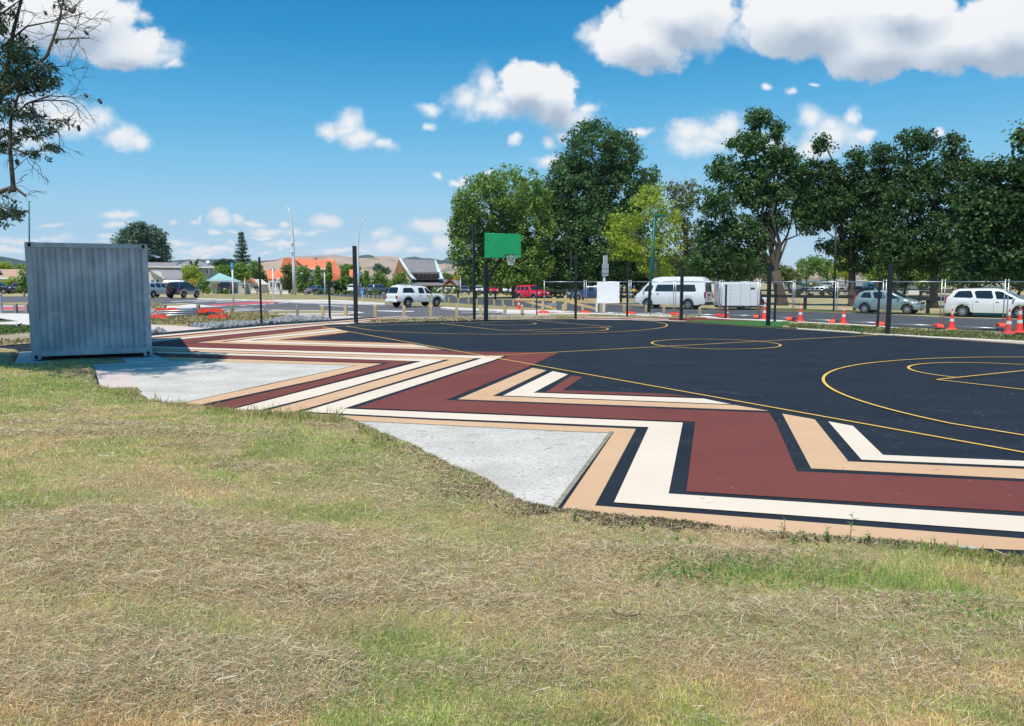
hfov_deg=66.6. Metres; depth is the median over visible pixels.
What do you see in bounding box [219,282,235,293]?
parked car
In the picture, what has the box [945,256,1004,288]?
tree
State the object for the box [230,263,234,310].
parking sign
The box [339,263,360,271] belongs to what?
tree
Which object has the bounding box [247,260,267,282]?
tree
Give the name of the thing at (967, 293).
side window
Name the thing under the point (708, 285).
rear window
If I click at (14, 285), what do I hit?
parked car
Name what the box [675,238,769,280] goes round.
tree
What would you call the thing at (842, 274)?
tree
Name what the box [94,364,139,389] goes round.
footpath
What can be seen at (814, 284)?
tree
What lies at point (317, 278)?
tree
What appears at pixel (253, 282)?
house
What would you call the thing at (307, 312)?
dry island
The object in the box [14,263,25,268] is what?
tree
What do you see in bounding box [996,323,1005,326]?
ballast block
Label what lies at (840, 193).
tree
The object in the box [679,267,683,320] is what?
court post
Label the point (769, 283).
court post
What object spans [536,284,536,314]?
court post
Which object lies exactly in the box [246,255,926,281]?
hill
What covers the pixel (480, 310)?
bollard
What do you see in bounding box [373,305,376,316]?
bollard
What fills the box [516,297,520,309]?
traffic cone
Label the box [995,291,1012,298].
side window
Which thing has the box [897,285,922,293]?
shed
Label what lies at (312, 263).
building
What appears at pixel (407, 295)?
pickup truck
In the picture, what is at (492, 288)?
parked car
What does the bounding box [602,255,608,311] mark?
road sign
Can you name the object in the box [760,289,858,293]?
rail fence
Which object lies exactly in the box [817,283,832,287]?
house
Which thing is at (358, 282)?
street lamp
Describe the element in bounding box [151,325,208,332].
footpath
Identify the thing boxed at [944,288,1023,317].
people carrier
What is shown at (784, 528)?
weed
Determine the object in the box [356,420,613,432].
kerb
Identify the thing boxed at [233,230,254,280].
conifer
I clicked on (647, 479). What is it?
cream paint
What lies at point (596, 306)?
marker post
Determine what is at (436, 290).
flowering shrub
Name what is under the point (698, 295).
temporary fence
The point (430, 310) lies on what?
bollard
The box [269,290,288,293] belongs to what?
garden wall
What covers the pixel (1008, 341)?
kerb
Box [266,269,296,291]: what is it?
house
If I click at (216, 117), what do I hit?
sky
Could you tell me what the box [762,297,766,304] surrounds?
parked car
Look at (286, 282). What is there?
tree
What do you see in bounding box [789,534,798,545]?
weed
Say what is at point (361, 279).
tree
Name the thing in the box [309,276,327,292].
tree
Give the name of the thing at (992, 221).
tree
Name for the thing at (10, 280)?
tree
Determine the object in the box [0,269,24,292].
house
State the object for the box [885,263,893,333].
court post
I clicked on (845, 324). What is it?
kerb
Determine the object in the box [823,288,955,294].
rail fence
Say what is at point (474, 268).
court post
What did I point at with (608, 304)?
temporary fence
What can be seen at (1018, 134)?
tree
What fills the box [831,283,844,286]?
house
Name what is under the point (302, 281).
tree
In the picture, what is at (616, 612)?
twig
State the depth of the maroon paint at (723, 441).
9.28 m
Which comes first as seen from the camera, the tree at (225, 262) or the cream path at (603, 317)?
the cream path at (603, 317)
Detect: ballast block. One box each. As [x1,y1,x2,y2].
[151,314,168,318]
[153,308,178,312]
[198,308,223,312]
[208,315,226,318]
[933,324,943,327]
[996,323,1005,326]
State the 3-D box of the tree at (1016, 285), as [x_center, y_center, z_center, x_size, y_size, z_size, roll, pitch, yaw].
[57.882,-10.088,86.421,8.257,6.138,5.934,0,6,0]
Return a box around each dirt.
[0,332,29,345]
[361,316,603,322]
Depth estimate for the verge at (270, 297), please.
83.10 m
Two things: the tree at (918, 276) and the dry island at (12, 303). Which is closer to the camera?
the dry island at (12, 303)
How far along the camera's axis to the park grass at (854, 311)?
47.79 m
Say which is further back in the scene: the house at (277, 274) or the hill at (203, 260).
the hill at (203, 260)
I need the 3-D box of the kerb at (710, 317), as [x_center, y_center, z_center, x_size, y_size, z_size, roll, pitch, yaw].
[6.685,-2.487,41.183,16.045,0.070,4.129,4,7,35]
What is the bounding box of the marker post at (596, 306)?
[595,301,597,311]
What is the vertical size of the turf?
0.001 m
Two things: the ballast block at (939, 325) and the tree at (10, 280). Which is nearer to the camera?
the ballast block at (939, 325)
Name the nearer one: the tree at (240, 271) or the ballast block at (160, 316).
the ballast block at (160, 316)
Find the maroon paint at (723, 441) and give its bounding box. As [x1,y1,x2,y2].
[152,316,1023,511]
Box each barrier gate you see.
[515,297,556,309]
[564,296,596,309]
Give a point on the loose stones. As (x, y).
(289, 318)
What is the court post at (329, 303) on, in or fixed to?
on the stone bed
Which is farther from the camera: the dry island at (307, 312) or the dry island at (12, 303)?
the dry island at (12, 303)
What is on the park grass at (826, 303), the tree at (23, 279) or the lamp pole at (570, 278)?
the lamp pole at (570, 278)
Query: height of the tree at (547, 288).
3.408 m
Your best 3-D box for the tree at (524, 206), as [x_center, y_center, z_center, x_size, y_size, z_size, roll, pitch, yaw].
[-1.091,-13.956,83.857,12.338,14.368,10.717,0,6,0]
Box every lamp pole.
[27,201,30,241]
[570,250,571,299]
[833,226,836,309]
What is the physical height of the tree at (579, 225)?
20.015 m
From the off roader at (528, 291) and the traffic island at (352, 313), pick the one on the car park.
the traffic island at (352, 313)
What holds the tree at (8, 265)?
on the ground at (764, 285)
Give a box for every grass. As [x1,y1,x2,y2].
[0,301,1023,344]
[18,357,1023,565]
[450,293,1023,315]
[728,308,1015,317]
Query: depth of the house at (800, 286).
149.70 m
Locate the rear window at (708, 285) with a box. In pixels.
[705,283,711,291]
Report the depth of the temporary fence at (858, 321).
32.96 m
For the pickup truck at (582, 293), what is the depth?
72.13 m
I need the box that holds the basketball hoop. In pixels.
[483,233,520,320]
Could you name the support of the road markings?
on the car park
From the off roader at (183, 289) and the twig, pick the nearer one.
the twig
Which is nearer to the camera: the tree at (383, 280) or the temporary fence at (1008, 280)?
the temporary fence at (1008, 280)
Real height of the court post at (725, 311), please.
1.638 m
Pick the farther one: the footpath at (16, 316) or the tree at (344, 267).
the tree at (344, 267)
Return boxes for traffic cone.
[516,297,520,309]
[762,302,765,319]
[795,304,802,321]
[840,305,848,323]
[946,308,956,328]
[1001,309,1014,333]
[1013,307,1023,332]
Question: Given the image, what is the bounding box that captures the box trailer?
[714,282,763,309]
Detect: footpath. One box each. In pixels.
[0,313,28,321]
[0,321,29,324]
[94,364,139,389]
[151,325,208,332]
[306,315,361,318]
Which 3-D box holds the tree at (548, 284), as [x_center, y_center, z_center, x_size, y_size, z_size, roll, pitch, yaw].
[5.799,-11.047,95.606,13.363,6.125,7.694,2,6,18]
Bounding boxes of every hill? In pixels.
[0,256,25,268]
[172,259,277,277]
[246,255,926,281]
[359,255,374,257]
[404,256,468,263]
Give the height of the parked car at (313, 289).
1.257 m
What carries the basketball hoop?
on the court
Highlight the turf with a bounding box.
[689,321,789,326]
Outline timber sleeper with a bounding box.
[992,332,1023,335]
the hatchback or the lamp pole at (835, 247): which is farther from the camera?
the lamp pole at (835, 247)
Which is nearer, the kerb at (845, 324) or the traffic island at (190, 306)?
the kerb at (845, 324)
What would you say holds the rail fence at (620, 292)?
on the park grass at (826, 303)
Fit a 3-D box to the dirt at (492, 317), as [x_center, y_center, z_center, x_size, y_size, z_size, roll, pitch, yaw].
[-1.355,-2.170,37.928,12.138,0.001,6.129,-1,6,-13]
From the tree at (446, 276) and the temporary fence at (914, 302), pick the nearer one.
the temporary fence at (914, 302)
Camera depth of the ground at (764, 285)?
59.98 m
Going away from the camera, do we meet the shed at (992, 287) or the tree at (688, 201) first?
the tree at (688, 201)
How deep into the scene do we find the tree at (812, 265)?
147.84 m
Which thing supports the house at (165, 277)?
on the ground at (764, 285)
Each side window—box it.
[655,285,695,291]
[953,291,972,297]
[975,291,992,298]
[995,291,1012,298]
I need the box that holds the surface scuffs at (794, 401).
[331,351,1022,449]
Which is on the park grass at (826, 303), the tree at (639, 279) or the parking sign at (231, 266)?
the tree at (639, 279)
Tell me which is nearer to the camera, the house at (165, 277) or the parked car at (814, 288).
the parked car at (814, 288)
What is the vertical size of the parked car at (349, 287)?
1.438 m
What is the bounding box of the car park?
[2,296,522,316]
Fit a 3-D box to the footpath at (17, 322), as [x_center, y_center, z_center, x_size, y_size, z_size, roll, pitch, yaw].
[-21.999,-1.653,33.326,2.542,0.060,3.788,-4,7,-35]
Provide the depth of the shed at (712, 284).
111.45 m
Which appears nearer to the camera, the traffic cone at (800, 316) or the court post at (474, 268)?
the traffic cone at (800, 316)
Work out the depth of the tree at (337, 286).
119.11 m
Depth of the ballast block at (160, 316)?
37.48 m
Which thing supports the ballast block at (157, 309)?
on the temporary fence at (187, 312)
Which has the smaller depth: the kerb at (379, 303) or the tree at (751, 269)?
the kerb at (379, 303)
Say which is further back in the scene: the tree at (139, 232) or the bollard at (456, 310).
the tree at (139, 232)
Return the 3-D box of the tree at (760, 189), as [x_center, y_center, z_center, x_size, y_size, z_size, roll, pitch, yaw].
[18.279,-11.773,58.926,11.054,15.239,4.994,0,6,0]
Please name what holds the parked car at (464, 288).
on the park grass at (826, 303)
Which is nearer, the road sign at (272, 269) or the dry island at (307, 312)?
the dry island at (307, 312)
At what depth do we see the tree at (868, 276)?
74.36 m
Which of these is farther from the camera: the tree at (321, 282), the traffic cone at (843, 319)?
the tree at (321, 282)
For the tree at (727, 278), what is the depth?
99.01 m
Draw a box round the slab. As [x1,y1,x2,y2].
[15,351,169,365]
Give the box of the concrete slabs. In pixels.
[126,360,607,506]
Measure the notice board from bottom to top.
1.176 m
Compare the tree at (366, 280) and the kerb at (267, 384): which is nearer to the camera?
the kerb at (267, 384)
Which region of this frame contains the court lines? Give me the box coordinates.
[325,318,1023,451]
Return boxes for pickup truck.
[385,284,444,306]
[568,286,596,299]
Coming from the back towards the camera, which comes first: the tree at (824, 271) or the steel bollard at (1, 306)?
the tree at (824, 271)
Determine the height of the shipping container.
2.595 m
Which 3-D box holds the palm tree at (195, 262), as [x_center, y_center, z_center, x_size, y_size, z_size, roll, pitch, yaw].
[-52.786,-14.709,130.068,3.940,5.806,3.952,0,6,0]
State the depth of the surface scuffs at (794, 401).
10.38 m
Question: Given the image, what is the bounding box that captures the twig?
[611,609,640,616]
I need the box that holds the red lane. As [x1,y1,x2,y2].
[3,302,276,309]
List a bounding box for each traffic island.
[3,303,229,311]
[269,310,364,315]
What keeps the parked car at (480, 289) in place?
on the park grass at (826, 303)
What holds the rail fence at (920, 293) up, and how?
on the park grass at (826, 303)
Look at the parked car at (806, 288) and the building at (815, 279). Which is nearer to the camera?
the parked car at (806, 288)
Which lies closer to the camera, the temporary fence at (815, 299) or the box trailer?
the temporary fence at (815, 299)
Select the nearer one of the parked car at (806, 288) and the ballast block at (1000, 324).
the ballast block at (1000, 324)
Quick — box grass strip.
[0,319,29,333]
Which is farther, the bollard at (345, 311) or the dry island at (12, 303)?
the dry island at (12, 303)
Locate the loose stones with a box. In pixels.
[151,314,331,332]
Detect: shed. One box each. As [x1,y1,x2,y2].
[710,278,731,293]
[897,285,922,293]
[965,286,1006,289]
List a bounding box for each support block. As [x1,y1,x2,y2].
[37,358,53,360]
[130,354,143,356]
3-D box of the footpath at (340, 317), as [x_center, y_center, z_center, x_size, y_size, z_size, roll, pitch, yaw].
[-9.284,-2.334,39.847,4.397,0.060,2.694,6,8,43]
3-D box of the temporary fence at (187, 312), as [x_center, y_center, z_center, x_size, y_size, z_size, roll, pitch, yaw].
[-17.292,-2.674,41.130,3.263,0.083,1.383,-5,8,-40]
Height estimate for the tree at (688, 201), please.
10.599 m
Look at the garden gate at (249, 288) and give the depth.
110.50 m
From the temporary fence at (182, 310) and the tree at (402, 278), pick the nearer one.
the temporary fence at (182, 310)
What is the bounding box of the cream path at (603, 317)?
[476,315,675,320]
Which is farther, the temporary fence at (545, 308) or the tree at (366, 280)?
the tree at (366, 280)
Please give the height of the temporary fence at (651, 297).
1.894 m
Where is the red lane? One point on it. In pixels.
(5, 308)
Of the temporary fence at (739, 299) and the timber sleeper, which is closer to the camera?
the timber sleeper
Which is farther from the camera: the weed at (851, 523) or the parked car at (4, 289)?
the parked car at (4, 289)
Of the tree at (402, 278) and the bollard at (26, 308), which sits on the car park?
the bollard at (26, 308)
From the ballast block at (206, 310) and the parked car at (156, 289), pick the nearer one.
the ballast block at (206, 310)
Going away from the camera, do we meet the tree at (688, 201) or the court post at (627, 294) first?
the court post at (627, 294)
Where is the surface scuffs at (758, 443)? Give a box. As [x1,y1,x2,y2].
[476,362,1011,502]
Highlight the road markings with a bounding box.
[170,300,497,312]
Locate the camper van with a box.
[844,282,873,294]
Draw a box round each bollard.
[0,293,2,313]
[13,304,17,312]
[24,304,28,312]
[296,305,298,315]
[321,306,323,315]
[344,305,347,315]
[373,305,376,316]
[402,306,405,315]
[429,305,431,315]
[455,306,457,315]
[479,306,481,315]
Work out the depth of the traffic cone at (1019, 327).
25.31 m
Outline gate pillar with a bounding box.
[238,283,248,293]
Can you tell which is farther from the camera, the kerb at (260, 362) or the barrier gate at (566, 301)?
the barrier gate at (566, 301)
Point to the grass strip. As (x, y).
(3, 320)
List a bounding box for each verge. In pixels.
[199,294,579,311]
[550,314,705,317]
[782,321,1019,340]
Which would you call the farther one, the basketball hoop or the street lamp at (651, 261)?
the street lamp at (651, 261)
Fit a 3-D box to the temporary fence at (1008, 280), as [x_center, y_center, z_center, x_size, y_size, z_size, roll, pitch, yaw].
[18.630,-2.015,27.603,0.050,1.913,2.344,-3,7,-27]
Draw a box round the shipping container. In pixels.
[24,242,160,359]
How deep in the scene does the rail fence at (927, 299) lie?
49.62 m
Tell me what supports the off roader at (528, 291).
on the street
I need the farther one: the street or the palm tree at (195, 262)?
the palm tree at (195, 262)
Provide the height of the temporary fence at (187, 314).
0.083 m
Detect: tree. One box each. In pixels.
[0,0,114,229]
[0,261,13,268]
[0,276,18,285]
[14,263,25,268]
[16,267,26,293]
[109,220,174,261]
[181,263,205,281]
[186,257,201,267]
[187,278,196,285]
[195,276,209,292]
[212,258,234,266]
[213,262,250,280]
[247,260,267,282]
[278,262,295,292]
[296,265,313,292]
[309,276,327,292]
[314,265,321,284]
[325,261,333,288]
[332,275,352,292]
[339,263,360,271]
[339,268,344,292]
[343,265,350,290]
[360,271,371,292]
[362,270,369,287]
[369,269,389,292]
[372,263,391,274]
[386,270,412,288]
[442,271,455,279]
[445,163,558,298]
[453,273,459,280]
[457,277,489,292]
[520,259,597,295]
[534,116,661,297]
[540,275,561,293]
[592,259,679,295]
[602,182,685,278]
[618,279,645,291]
[657,178,700,276]
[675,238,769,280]
[678,105,820,305]
[704,263,759,281]
[757,262,804,292]
[792,132,905,305]
[794,254,824,285]
[804,280,819,286]
[817,256,839,283]
[829,254,856,285]
[858,251,896,286]
[870,125,986,307]
[871,272,916,290]
[907,261,959,290]
[939,153,1023,282]
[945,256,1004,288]
[995,274,1023,295]
[1001,118,1023,171]
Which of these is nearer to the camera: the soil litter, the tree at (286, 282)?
the soil litter
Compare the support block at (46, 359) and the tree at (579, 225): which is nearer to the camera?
the support block at (46, 359)
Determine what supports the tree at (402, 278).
on the ground at (764, 285)
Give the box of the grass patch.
[151,311,285,325]
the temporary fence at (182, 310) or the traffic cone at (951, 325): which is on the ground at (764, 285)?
the traffic cone at (951, 325)
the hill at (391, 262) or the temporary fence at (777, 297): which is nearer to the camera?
the temporary fence at (777, 297)
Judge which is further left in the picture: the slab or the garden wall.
the slab
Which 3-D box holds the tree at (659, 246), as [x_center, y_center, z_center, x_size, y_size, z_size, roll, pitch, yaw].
[10.285,-9.231,61.071,6.830,9.733,4.870,0,6,0]
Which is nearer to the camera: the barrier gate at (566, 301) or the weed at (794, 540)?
the weed at (794, 540)
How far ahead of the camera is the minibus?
51.82 m
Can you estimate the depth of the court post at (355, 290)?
33.65 m
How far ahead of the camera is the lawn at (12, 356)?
4.05 m
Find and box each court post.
[258,257,262,323]
[328,281,330,317]
[352,246,357,322]
[472,224,475,319]
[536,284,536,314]
[574,253,576,318]
[626,266,628,315]
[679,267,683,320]
[724,285,726,317]
[766,265,771,325]
[773,284,776,320]
[876,283,880,326]
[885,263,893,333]
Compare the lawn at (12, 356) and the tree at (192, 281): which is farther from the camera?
the tree at (192, 281)
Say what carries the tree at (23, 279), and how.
on the ground at (764, 285)
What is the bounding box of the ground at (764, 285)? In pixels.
[0,282,1023,346]
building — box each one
[281,258,352,291]
[394,258,459,292]
[792,277,839,284]
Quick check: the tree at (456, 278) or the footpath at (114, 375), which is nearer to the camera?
the footpath at (114, 375)
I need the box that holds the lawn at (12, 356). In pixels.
[0,348,1023,725]
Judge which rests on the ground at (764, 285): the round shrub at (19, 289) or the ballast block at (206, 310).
the round shrub at (19, 289)
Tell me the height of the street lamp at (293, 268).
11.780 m
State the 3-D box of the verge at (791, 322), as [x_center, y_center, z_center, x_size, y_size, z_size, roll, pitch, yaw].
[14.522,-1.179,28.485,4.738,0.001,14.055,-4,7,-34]
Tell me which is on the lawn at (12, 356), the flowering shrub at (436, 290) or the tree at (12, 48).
the tree at (12, 48)
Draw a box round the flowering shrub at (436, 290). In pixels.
[431,286,459,293]
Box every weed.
[778,517,785,533]
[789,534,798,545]
[822,526,833,541]
[848,512,858,534]
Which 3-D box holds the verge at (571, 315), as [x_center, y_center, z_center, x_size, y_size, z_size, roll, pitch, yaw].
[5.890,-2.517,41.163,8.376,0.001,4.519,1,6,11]
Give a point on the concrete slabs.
(526, 464)
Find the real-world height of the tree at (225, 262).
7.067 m
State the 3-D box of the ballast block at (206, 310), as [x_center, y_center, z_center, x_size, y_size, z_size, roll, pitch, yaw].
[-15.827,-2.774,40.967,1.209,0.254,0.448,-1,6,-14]
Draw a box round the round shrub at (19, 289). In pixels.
[16,286,23,293]
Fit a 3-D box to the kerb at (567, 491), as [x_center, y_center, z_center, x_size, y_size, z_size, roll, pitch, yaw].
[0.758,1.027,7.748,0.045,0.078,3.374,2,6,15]
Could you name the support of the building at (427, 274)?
on the ground at (764, 285)
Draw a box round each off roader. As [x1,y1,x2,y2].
[166,282,199,297]
[516,285,548,297]
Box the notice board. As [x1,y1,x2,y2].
[597,282,619,302]
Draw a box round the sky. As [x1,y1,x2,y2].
[0,0,1023,269]
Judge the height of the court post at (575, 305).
3.157 m
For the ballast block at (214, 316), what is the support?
on the grass patch
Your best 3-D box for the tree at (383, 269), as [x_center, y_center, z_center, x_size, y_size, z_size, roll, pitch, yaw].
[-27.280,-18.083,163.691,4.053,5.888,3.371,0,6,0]
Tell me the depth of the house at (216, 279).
118.74 m
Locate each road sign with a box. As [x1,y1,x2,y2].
[270,267,274,300]
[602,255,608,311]
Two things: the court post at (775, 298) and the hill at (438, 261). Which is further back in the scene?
the hill at (438, 261)
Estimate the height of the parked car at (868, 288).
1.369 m
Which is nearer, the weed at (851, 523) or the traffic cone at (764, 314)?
the weed at (851, 523)
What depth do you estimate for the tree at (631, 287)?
99.44 m
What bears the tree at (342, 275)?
on the ground at (764, 285)
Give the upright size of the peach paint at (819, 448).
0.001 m
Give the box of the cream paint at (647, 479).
[152,316,1023,531]
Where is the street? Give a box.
[313,293,1016,330]
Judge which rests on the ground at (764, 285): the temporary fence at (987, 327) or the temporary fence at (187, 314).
the temporary fence at (987, 327)
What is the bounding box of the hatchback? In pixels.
[852,290,925,313]
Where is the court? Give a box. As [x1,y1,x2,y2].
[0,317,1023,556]
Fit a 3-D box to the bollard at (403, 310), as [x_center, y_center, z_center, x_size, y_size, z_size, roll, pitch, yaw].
[-5.596,-2.700,40.413,0.163,0.543,0.163,0,6,-4]
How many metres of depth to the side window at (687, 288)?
51.77 m
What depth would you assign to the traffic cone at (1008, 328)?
24.88 m
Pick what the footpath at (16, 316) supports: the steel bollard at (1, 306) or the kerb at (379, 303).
the steel bollard at (1, 306)
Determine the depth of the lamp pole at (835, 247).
48.27 m
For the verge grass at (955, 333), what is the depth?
30.41 m
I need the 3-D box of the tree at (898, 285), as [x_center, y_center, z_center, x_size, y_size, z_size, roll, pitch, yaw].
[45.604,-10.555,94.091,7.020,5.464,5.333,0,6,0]
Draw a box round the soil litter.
[61,370,1023,590]
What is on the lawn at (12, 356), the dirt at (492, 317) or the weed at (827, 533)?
the weed at (827, 533)
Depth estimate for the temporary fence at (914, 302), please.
31.15 m
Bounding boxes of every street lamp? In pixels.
[285,206,295,294]
[357,218,366,294]
[647,214,664,311]
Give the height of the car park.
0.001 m
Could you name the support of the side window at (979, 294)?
in the people carrier
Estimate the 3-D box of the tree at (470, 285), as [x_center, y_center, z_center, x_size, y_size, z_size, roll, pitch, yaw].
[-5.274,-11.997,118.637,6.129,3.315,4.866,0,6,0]
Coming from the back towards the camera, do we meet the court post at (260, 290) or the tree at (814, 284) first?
the tree at (814, 284)
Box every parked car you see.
[0,282,15,293]
[0,283,24,291]
[149,282,167,297]
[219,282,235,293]
[305,285,330,293]
[347,284,365,293]
[366,284,388,293]
[461,286,469,294]
[476,286,483,293]
[488,286,498,293]
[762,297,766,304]
[797,287,813,294]
[803,287,827,294]
[856,286,885,294]
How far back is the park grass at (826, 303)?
67.96 m
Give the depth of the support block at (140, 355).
18.32 m
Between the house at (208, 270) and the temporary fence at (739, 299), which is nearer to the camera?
the temporary fence at (739, 299)
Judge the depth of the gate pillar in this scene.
109.53 m
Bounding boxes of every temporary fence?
[150,308,211,311]
[151,311,214,313]
[151,313,217,315]
[542,280,584,312]
[585,280,628,313]
[629,280,673,314]
[674,280,719,314]
[720,280,758,315]
[759,280,793,317]
[793,279,835,320]
[836,279,883,325]
[884,279,942,325]
[942,279,1005,330]
[1006,279,1023,329]
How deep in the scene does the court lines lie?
14.84 m
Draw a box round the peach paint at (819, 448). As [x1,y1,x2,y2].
[152,317,1023,549]
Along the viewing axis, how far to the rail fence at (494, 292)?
75.66 m
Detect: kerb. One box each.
[181,360,354,365]
[186,365,355,402]
[197,298,669,317]
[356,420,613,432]
[506,313,786,321]
[553,431,613,507]
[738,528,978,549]
[797,328,1023,343]
[798,321,946,330]
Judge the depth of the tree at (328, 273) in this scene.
116.92 m
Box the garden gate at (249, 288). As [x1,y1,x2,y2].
[247,284,250,293]
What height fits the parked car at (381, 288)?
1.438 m
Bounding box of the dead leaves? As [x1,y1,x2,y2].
[58,447,992,691]
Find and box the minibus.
[634,276,712,308]
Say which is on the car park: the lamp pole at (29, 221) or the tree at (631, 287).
the lamp pole at (29, 221)
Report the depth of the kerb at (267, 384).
13.67 m
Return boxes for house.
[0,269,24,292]
[148,259,229,286]
[149,270,196,285]
[207,273,247,292]
[247,278,267,292]
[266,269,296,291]
[783,283,807,289]
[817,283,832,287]
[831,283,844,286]
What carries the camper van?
on the park grass at (826, 303)
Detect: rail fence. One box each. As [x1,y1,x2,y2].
[457,290,515,299]
[545,290,639,303]
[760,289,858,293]
[760,294,971,315]
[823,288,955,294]
[919,291,951,296]
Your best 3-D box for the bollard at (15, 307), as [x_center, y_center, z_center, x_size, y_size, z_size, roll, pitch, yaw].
[-28.138,-3.095,44.203,0.165,0.536,0.165,0,6,2]
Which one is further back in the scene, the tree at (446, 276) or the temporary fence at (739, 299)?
the tree at (446, 276)
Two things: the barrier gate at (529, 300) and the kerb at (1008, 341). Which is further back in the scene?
the barrier gate at (529, 300)
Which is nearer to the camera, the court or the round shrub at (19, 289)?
the court
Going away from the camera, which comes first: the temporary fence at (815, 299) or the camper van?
the temporary fence at (815, 299)
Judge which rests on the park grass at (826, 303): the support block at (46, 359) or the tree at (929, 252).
the tree at (929, 252)
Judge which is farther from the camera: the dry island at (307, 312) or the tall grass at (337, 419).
the dry island at (307, 312)
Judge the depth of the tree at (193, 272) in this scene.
128.53 m
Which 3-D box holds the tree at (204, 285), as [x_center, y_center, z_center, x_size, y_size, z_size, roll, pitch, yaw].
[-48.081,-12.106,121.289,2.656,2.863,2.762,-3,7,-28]
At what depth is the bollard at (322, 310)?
40.34 m
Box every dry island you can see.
[3,302,186,305]
[269,311,351,313]
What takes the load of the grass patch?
on the ground at (764, 285)
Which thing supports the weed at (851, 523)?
on the lawn at (12, 356)
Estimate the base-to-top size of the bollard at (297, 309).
0.552 m

